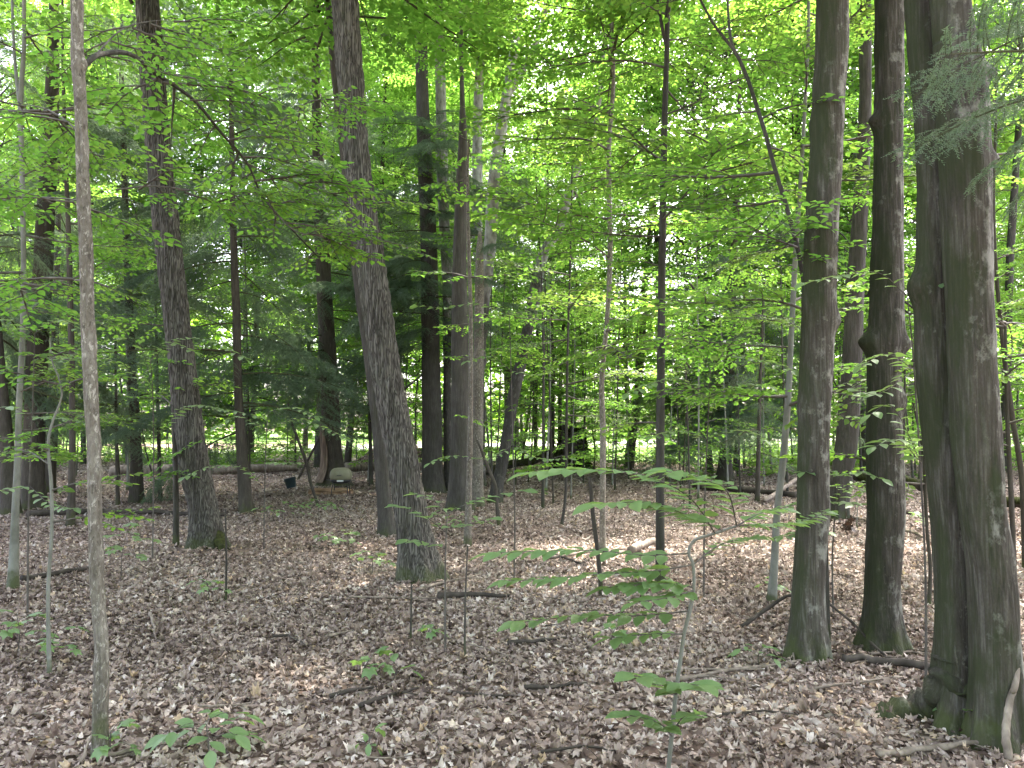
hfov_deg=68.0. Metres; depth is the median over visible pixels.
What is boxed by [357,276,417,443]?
maple sapling
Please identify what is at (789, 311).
maple sapling
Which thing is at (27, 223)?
young maple tree
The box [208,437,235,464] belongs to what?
shrub
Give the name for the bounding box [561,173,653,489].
maple sapling
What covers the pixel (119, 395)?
maple sapling
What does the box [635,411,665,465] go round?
shrub
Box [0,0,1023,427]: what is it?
sky
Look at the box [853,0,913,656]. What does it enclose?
maple tree
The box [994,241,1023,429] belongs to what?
young maple tree
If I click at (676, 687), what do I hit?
crooked sapling
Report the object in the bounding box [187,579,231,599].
seedling
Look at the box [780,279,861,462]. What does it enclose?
maple sapling
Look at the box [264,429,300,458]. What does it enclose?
shrub
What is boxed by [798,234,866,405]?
maple sapling
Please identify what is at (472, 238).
maple tree
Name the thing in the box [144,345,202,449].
young maple tree
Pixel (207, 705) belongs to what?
fallen stick
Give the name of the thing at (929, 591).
maple sapling
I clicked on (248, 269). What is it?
young maple tree
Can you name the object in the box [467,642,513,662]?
fallen stick
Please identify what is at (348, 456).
maple tree
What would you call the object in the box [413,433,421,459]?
shrub
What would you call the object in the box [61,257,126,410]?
young maple tree
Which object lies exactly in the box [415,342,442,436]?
young maple tree
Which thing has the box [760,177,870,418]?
young maple tree
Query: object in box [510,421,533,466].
shrub
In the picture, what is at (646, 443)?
shrub
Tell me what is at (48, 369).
maple sapling
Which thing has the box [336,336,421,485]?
maple sapling
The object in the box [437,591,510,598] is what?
fallen stick
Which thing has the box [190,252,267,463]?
young maple tree
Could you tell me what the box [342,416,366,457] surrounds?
shrub
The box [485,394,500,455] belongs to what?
shrub
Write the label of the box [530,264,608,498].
maple sapling
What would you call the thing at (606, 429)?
shrub
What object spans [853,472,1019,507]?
fallen log
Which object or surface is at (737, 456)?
maple sapling
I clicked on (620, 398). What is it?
maple sapling
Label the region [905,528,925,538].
fallen stick
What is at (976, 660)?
maple tree
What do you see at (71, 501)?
maple tree
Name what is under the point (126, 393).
young maple tree
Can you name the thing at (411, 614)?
bare seedling
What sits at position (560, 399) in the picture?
maple tree
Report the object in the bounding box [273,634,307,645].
fallen stick
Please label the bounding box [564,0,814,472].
maple tree
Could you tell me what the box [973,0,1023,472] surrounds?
maple tree
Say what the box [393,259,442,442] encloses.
young maple tree
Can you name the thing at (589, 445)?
shrub
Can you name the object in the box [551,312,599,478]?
maple sapling
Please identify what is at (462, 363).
young sapling
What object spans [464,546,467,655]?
bare seedling
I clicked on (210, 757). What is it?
seedling
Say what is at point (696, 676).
fallen stick
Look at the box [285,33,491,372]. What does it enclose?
maple tree
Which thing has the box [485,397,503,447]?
shrub
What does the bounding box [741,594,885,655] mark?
fallen stick
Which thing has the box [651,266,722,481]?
maple sapling
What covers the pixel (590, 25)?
maple tree
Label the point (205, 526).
ash tree
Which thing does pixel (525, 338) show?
maple sapling
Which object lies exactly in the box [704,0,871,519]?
hemlock tree
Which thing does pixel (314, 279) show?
maple tree
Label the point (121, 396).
maple sapling
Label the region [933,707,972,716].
seedling
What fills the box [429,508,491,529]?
seedling
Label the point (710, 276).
maple tree
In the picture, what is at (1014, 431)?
maple sapling
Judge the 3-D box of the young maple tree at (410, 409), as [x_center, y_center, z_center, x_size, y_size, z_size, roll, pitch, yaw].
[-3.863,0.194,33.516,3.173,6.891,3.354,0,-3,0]
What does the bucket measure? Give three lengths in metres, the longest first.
0.302 x 0.289 x 0.241 m
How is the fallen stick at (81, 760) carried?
on the ground at (774, 726)
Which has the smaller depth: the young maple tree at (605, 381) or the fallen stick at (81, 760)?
the fallen stick at (81, 760)
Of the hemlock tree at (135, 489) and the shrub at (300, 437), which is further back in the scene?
the shrub at (300, 437)
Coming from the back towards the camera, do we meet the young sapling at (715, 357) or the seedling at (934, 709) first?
the young sapling at (715, 357)
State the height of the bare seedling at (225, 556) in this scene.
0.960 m
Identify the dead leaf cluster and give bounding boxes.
[830,506,857,534]
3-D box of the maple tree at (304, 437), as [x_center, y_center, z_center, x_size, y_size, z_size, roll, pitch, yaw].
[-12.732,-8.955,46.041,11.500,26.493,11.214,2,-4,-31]
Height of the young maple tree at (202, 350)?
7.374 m
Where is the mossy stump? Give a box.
[548,425,595,473]
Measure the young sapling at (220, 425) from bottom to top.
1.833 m
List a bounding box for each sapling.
[0,318,104,613]
[0,338,155,677]
[8,281,167,504]
[14,315,78,451]
[46,261,112,474]
[59,214,245,498]
[97,314,239,546]
[97,337,265,557]
[100,314,149,478]
[102,346,146,450]
[139,311,200,462]
[164,301,232,443]
[178,407,351,548]
[195,313,230,456]
[269,362,307,464]
[287,403,319,505]
[297,435,319,479]
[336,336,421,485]
[339,351,367,460]
[342,311,373,481]
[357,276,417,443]
[385,488,537,654]
[406,122,533,546]
[409,302,576,577]
[442,234,517,467]
[445,210,524,482]
[466,117,685,524]
[469,466,838,767]
[476,439,500,525]
[483,215,560,481]
[484,345,503,424]
[485,223,588,458]
[485,253,551,484]
[487,143,594,508]
[491,157,605,404]
[492,246,654,460]
[498,219,592,491]
[499,232,601,502]
[513,259,584,425]
[527,361,547,451]
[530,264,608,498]
[541,279,605,482]
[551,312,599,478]
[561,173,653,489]
[562,0,866,643]
[576,287,647,464]
[580,326,612,441]
[585,321,622,462]
[588,477,603,595]
[595,244,656,478]
[598,377,630,459]
[621,318,798,600]
[623,314,655,462]
[630,243,725,487]
[643,285,697,482]
[647,107,758,498]
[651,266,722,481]
[652,296,715,483]
[653,247,715,467]
[664,236,730,508]
[681,202,777,485]
[702,242,796,496]
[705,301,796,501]
[711,297,772,466]
[718,163,806,490]
[736,293,785,486]
[739,226,835,435]
[751,469,892,611]
[753,294,800,476]
[769,267,800,421]
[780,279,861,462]
[780,360,921,475]
[795,269,943,676]
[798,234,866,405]
[830,481,865,526]
[831,281,866,431]
[832,353,1023,603]
[835,232,910,409]
[839,49,1023,570]
[902,277,915,477]
[903,324,918,418]
[905,299,1023,563]
[905,333,916,475]
[994,283,1023,413]
[996,316,1023,455]
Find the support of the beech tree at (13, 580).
on the ground at (774, 726)
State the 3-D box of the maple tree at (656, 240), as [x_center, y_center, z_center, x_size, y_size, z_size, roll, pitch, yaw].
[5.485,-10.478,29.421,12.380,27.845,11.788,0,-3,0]
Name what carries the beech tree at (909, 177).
on the ground at (774, 726)
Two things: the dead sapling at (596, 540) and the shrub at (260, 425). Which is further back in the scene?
the shrub at (260, 425)
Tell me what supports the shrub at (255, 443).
on the ground at (774, 726)
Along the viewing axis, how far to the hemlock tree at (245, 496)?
14.43 m
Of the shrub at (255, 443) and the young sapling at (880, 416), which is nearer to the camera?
the young sapling at (880, 416)
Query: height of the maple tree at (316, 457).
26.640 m
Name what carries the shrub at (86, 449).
on the ground at (774, 726)
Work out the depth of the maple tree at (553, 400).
26.25 m
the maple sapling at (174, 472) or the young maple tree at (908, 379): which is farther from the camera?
the young maple tree at (908, 379)
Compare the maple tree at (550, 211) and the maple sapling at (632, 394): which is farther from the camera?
the maple tree at (550, 211)
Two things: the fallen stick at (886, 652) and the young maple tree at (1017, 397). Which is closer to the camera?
the fallen stick at (886, 652)
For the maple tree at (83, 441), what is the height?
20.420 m
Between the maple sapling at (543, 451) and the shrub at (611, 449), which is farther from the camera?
the shrub at (611, 449)
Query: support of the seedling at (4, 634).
on the ground at (774, 726)
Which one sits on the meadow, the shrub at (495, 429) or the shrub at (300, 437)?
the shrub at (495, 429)
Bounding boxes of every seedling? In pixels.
[0,609,58,651]
[37,626,88,655]
[90,717,140,761]
[103,523,161,576]
[144,709,265,767]
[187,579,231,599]
[225,509,226,599]
[251,501,312,522]
[293,499,343,512]
[311,529,360,547]
[349,646,394,679]
[350,550,395,572]
[355,723,386,755]
[375,653,423,680]
[409,584,411,638]
[418,624,447,640]
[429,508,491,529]
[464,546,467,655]
[593,622,632,643]
[633,565,673,593]
[728,644,784,667]
[755,577,790,591]
[906,511,924,530]
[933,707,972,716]
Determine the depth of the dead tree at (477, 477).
15.09 m
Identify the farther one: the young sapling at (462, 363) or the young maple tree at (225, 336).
the young maple tree at (225, 336)
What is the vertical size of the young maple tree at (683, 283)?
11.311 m
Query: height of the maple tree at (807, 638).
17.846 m
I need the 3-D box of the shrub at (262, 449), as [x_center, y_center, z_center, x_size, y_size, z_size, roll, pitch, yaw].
[-9.308,2.139,30.294,2.122,2.690,1.865,0,-3,0]
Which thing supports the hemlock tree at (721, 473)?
on the ground at (774, 726)
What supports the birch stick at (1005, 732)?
on the ground at (774, 726)
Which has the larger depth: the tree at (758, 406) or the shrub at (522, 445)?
the shrub at (522, 445)
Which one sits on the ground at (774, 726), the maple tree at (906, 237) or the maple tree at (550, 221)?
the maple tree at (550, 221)
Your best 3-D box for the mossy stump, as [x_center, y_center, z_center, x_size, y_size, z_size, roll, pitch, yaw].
[2.018,2.206,25.493,1.625,1.770,1.570,1,-3,-22]
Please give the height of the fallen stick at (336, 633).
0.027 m
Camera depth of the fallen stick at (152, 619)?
6.13 m
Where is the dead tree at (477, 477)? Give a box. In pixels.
[472,231,484,507]
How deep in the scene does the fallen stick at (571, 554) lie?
9.14 m
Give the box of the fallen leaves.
[0,458,1023,767]
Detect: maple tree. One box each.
[0,0,117,324]
[0,0,145,444]
[0,0,200,526]
[0,0,207,464]
[0,0,259,448]
[0,0,439,761]
[0,58,146,441]
[0,151,100,369]
[0,179,124,427]
[0,245,81,429]
[0,265,20,391]
[1,202,106,409]
[3,0,246,453]
[49,181,212,489]
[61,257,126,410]
[66,234,162,464]
[70,0,282,330]
[125,0,376,454]
[136,0,497,467]
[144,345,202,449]
[147,0,342,454]
[151,299,230,404]
[178,181,320,478]
[189,177,306,415]
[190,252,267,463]
[199,269,296,439]
[214,42,350,450]
[242,241,339,446]
[261,0,527,349]
[261,273,340,463]
[265,276,366,435]
[272,295,365,425]
[273,1,541,492]
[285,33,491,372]
[288,44,473,333]
[288,58,484,351]
[317,313,366,462]
[328,0,578,457]
[335,163,453,425]
[342,362,367,453]
[374,32,567,370]
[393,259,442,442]
[394,279,442,445]
[402,339,442,428]
[405,0,530,511]
[415,108,543,362]
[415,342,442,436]
[440,223,535,464]
[448,0,761,552]
[465,0,557,455]
[472,82,636,468]
[485,152,570,443]
[486,201,587,464]
[494,0,866,581]
[495,82,649,426]
[501,181,586,455]
[510,0,812,353]
[516,92,639,403]
[516,262,589,462]
[522,167,625,436]
[528,30,706,441]
[533,239,632,472]
[551,217,681,484]
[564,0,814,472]
[568,0,737,468]
[573,299,624,455]
[575,261,682,470]
[621,0,1010,286]
[642,189,756,468]
[654,182,779,370]
[671,266,795,467]
[682,0,1023,466]
[695,245,796,466]
[697,192,799,476]
[706,215,836,471]
[723,0,915,349]
[737,18,910,330]
[741,108,869,383]
[755,327,798,449]
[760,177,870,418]
[760,269,800,458]
[761,171,906,445]
[782,0,848,664]
[792,129,915,470]
[830,335,841,433]
[833,254,919,425]
[837,92,1007,478]
[846,0,1023,292]
[848,83,915,327]
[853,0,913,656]
[862,237,1003,417]
[873,0,1023,758]
[903,303,919,423]
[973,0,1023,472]
[976,3,1023,331]
[976,5,1023,317]
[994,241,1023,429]
[994,267,1023,427]
[995,141,1023,353]
[995,167,1023,447]
[995,218,1023,464]
[998,338,1023,423]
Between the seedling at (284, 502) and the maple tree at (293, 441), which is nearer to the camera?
the seedling at (284, 502)
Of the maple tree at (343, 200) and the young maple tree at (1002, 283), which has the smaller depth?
the young maple tree at (1002, 283)
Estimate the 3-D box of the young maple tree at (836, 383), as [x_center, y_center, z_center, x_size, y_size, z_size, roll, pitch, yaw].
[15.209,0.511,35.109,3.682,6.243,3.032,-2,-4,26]
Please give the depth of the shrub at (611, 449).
29.60 m
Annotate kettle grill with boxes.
[326,468,354,495]
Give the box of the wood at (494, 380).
[10,265,1023,438]
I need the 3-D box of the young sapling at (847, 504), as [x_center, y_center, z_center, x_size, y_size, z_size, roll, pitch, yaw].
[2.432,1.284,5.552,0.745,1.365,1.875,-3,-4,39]
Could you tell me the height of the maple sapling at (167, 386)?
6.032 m
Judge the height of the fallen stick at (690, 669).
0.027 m
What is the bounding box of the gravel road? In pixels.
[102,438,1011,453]
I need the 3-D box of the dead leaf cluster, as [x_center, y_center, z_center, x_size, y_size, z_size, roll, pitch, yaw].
[3.689,1.505,8.402,0.377,0.368,0.315,0,-3,0]
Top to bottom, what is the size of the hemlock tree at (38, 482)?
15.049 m
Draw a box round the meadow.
[14,431,1023,461]
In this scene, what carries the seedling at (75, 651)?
on the ground at (774, 726)
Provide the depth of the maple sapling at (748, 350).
19.95 m
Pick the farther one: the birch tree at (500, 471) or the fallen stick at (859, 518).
the birch tree at (500, 471)
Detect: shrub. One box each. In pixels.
[78,409,111,463]
[143,434,171,460]
[144,426,170,459]
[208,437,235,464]
[229,429,274,458]
[233,407,269,452]
[253,412,307,462]
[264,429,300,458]
[278,425,314,467]
[280,432,313,460]
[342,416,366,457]
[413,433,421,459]
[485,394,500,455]
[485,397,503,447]
[485,405,518,451]
[500,429,532,458]
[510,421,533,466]
[511,421,530,458]
[533,395,558,465]
[534,437,557,467]
[586,395,622,454]
[586,433,598,467]
[599,438,624,465]
[608,395,643,471]
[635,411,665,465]
[636,420,667,463]
[637,427,672,451]
[732,399,776,473]
[761,432,779,461]
[1002,419,1023,470]
[1011,394,1023,447]
[1011,428,1023,461]
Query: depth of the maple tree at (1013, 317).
49.56 m
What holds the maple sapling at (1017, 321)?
on the ground at (774, 726)
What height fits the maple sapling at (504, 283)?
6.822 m
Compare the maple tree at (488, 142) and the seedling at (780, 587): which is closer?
the seedling at (780, 587)
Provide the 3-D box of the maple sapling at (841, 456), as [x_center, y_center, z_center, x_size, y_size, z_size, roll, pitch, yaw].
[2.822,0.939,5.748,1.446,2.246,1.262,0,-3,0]
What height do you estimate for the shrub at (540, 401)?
2.721 m
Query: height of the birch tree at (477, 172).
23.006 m
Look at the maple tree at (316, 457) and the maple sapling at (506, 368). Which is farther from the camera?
the maple tree at (316, 457)
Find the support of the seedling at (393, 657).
on the ground at (774, 726)
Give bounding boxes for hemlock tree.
[0,0,158,514]
[0,0,187,509]
[0,140,162,492]
[22,3,272,503]
[44,0,368,513]
[182,0,438,486]
[622,56,844,485]
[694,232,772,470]
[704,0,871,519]
[881,0,1023,234]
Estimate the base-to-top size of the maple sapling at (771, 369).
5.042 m
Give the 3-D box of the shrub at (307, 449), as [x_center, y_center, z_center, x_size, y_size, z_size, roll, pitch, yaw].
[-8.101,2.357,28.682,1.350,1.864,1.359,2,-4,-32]
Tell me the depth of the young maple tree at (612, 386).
20.73 m
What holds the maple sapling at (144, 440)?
on the ground at (774, 726)
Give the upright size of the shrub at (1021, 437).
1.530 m
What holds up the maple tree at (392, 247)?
on the ground at (774, 726)
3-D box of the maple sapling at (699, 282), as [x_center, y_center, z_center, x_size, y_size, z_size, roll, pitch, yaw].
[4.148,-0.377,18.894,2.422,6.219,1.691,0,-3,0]
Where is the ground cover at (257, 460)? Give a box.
[21,443,1023,478]
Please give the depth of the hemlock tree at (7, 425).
13.37 m
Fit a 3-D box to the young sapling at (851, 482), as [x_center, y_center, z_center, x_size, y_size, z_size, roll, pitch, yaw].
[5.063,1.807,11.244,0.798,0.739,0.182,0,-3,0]
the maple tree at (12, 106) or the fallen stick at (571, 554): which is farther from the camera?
the maple tree at (12, 106)
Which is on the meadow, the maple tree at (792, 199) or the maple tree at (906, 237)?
the maple tree at (906, 237)
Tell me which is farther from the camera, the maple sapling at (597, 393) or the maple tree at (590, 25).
the maple sapling at (597, 393)
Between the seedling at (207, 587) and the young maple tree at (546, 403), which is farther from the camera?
the young maple tree at (546, 403)
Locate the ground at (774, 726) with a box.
[0,428,1023,767]
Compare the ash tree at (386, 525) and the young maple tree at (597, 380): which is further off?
the young maple tree at (597, 380)
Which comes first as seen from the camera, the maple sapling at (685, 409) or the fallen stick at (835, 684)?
the fallen stick at (835, 684)
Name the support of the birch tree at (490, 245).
on the ground at (774, 726)
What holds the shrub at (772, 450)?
on the ground at (774, 726)
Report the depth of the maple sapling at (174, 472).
9.73 m
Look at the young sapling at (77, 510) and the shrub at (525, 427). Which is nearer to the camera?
the young sapling at (77, 510)
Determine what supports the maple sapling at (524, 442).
on the ground at (774, 726)
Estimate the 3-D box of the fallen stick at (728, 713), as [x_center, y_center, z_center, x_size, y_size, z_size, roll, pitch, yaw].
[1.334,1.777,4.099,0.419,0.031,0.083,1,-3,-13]
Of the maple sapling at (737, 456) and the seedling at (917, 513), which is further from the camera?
the maple sapling at (737, 456)
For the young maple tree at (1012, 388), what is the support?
on the ground at (774, 726)
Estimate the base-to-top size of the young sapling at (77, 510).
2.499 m
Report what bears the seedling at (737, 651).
on the ground at (774, 726)
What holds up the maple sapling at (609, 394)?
on the ground at (774, 726)
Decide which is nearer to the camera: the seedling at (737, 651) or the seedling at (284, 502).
the seedling at (737, 651)
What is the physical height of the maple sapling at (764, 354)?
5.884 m
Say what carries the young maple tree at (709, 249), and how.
on the ground at (774, 726)
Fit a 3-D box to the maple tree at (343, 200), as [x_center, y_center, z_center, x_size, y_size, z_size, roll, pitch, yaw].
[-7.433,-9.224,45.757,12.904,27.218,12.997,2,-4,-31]
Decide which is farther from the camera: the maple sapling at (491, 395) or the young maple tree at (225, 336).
the maple sapling at (491, 395)
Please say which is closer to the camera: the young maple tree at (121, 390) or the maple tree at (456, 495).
the maple tree at (456, 495)
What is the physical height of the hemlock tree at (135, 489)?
11.105 m
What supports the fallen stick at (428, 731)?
on the ground at (774, 726)
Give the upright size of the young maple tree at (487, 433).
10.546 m
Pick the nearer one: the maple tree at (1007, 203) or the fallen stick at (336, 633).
the fallen stick at (336, 633)
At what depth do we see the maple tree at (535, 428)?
33.91 m
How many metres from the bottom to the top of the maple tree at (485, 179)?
14.848 m
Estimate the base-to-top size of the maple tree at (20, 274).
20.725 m
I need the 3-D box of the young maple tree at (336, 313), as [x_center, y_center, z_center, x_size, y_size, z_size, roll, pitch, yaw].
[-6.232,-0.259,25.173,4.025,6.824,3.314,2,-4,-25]
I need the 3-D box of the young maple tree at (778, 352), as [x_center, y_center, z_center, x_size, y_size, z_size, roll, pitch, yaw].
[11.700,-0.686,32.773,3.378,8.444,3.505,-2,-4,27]
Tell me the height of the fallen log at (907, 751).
0.059 m
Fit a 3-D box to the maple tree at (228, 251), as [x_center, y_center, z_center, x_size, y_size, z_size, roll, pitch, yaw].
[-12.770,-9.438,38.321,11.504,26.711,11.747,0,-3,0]
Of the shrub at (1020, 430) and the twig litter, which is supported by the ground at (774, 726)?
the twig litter
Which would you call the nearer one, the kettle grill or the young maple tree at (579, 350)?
the kettle grill
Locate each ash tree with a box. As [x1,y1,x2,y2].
[0,0,325,550]
[173,0,562,584]
[189,0,548,536]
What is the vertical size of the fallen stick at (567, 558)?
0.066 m
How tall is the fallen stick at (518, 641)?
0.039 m
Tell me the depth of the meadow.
78.58 m
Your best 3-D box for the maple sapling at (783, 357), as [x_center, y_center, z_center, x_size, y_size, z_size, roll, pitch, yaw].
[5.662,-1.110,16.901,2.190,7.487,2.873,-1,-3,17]
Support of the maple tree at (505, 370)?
on the meadow
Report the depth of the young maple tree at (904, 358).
31.41 m
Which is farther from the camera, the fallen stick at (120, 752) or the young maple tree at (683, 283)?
the young maple tree at (683, 283)
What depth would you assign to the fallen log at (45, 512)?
13.37 m
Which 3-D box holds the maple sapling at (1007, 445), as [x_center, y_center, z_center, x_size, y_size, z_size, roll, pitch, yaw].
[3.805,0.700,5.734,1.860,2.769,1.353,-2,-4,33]
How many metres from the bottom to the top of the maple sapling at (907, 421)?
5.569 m
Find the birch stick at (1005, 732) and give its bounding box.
[1001,668,1019,760]
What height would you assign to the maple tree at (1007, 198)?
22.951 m
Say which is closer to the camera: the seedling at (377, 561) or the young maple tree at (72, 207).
the seedling at (377, 561)
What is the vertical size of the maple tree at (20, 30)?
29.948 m
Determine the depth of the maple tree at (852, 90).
26.99 m
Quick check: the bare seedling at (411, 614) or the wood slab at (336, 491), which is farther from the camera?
the wood slab at (336, 491)
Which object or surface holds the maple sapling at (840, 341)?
on the ground at (774, 726)
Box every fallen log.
[20,566,88,580]
[26,509,224,516]
[109,463,297,475]
[344,462,421,471]
[486,452,549,474]
[627,537,655,552]
[692,482,796,497]
[762,477,796,501]
[842,653,929,669]
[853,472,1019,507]
[875,739,978,756]
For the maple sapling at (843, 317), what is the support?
on the ground at (774, 726)
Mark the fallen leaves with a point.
(700, 628)
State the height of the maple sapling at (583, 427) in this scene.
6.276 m
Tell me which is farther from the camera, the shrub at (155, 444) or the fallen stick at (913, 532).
the shrub at (155, 444)
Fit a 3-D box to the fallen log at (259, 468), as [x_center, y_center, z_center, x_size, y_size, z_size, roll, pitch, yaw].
[-10.246,2.870,25.362,5.968,0.418,0.738,1,-3,-12]
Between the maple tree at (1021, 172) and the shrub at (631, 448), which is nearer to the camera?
the shrub at (631, 448)
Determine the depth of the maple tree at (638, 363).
28.58 m
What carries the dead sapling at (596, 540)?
on the ground at (774, 726)
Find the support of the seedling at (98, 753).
on the ground at (774, 726)
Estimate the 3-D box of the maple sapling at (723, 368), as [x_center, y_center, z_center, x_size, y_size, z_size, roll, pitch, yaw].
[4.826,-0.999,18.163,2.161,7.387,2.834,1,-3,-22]
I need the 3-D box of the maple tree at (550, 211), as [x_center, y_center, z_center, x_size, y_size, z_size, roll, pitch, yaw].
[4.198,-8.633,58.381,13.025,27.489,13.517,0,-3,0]
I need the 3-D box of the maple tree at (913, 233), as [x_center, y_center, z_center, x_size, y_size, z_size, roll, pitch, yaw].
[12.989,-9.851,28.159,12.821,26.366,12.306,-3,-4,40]
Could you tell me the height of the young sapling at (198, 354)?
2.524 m
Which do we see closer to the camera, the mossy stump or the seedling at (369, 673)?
the seedling at (369, 673)
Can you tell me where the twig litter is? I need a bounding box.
[0,502,1022,758]
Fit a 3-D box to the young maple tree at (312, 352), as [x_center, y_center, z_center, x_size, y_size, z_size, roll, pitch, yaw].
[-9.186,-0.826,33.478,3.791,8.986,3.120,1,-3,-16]
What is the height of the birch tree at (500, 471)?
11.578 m
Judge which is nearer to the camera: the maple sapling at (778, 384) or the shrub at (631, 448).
the maple sapling at (778, 384)
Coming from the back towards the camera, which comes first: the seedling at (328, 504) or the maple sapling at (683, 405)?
the maple sapling at (683, 405)
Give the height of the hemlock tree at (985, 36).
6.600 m
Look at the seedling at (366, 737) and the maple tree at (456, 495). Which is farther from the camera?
the maple tree at (456, 495)
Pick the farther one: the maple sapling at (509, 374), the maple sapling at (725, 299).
the maple sapling at (509, 374)
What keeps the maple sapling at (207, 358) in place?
on the ground at (774, 726)
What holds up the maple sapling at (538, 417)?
on the ground at (774, 726)
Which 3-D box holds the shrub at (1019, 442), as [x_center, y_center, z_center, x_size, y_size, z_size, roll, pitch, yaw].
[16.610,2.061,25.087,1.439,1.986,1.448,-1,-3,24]
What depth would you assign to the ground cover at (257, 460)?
32.66 m
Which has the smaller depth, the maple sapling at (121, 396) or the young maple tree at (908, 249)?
the young maple tree at (908, 249)
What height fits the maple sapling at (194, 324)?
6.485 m
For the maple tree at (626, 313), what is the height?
21.804 m
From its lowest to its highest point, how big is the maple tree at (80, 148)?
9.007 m
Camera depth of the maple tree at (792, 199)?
38.63 m
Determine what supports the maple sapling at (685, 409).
on the ground at (774, 726)
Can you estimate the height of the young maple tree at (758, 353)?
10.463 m
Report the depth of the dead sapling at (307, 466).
15.49 m
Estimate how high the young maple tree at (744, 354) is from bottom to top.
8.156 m
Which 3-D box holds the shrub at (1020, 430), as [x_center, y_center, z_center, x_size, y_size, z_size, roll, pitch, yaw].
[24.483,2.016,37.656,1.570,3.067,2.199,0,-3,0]
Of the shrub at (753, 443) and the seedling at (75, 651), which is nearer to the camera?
the seedling at (75, 651)
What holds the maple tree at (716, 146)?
on the ground at (774, 726)
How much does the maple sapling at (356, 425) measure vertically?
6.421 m
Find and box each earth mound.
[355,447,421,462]
[573,471,634,478]
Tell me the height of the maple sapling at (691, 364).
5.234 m
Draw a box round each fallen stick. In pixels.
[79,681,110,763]
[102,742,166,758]
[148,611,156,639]
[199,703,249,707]
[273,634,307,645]
[325,629,354,636]
[329,686,377,698]
[349,596,434,598]
[358,687,418,707]
[412,716,456,757]
[415,569,498,591]
[429,709,471,732]
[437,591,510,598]
[456,691,514,695]
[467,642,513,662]
[507,636,566,645]
[524,681,587,689]
[541,744,615,757]
[549,548,626,558]
[555,554,586,565]
[661,668,760,673]
[665,652,836,686]
[722,710,797,716]
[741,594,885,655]
[813,676,902,689]
[850,514,865,520]
[869,651,929,654]
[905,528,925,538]
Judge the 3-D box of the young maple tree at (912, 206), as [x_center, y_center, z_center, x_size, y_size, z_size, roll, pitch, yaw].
[10.235,-2.511,19.710,4.210,10.525,4.367,2,-4,-27]
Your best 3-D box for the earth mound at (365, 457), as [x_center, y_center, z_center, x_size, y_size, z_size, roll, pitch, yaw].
[-5.064,3.065,33.987,4.062,0.994,2.402,0,-3,0]
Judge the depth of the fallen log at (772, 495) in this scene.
15.50 m
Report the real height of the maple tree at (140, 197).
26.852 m
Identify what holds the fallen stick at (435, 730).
on the fallen leaves
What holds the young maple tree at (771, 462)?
on the ground at (774, 726)
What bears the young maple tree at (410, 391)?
on the ground at (774, 726)
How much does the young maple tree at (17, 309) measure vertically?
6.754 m
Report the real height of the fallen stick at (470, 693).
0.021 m
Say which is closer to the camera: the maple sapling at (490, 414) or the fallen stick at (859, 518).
the fallen stick at (859, 518)
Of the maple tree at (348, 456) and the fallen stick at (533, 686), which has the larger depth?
the maple tree at (348, 456)
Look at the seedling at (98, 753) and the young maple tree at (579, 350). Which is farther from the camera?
the young maple tree at (579, 350)
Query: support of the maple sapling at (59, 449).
on the ground at (774, 726)
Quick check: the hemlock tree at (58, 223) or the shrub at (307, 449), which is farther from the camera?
the shrub at (307, 449)
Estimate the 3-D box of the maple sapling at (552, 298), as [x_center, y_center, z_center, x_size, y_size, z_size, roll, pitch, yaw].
[0.982,-0.777,12.154,3.422,6.337,3.502,0,-3,0]
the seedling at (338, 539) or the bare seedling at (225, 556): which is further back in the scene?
the seedling at (338, 539)
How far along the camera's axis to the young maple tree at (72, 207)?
17.89 m
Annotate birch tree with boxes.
[359,0,571,490]
[369,0,616,485]
[420,0,617,475]
[487,0,653,503]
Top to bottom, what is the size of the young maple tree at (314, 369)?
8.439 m
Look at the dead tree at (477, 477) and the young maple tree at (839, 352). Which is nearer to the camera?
the dead tree at (477, 477)
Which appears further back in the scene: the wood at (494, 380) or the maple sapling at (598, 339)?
the wood at (494, 380)
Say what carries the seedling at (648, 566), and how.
on the ground at (774, 726)
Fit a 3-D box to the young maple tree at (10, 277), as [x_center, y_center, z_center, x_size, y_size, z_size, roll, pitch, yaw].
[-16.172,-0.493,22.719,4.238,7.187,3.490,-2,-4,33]
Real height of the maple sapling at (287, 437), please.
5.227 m
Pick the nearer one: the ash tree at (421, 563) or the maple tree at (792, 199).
the ash tree at (421, 563)
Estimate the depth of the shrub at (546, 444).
26.60 m
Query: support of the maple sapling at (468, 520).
on the ground at (774, 726)
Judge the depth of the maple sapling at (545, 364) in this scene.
27.49 m
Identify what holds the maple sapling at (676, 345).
on the ground at (774, 726)
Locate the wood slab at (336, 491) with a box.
[308,488,352,494]
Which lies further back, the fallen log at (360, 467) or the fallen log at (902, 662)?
the fallen log at (360, 467)
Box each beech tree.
[0,0,176,589]
[629,0,1014,602]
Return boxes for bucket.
[284,477,295,488]
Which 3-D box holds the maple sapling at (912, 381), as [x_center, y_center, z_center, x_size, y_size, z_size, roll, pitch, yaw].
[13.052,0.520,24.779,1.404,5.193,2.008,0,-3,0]
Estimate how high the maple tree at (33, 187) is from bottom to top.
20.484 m
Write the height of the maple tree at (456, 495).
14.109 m
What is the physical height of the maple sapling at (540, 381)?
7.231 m

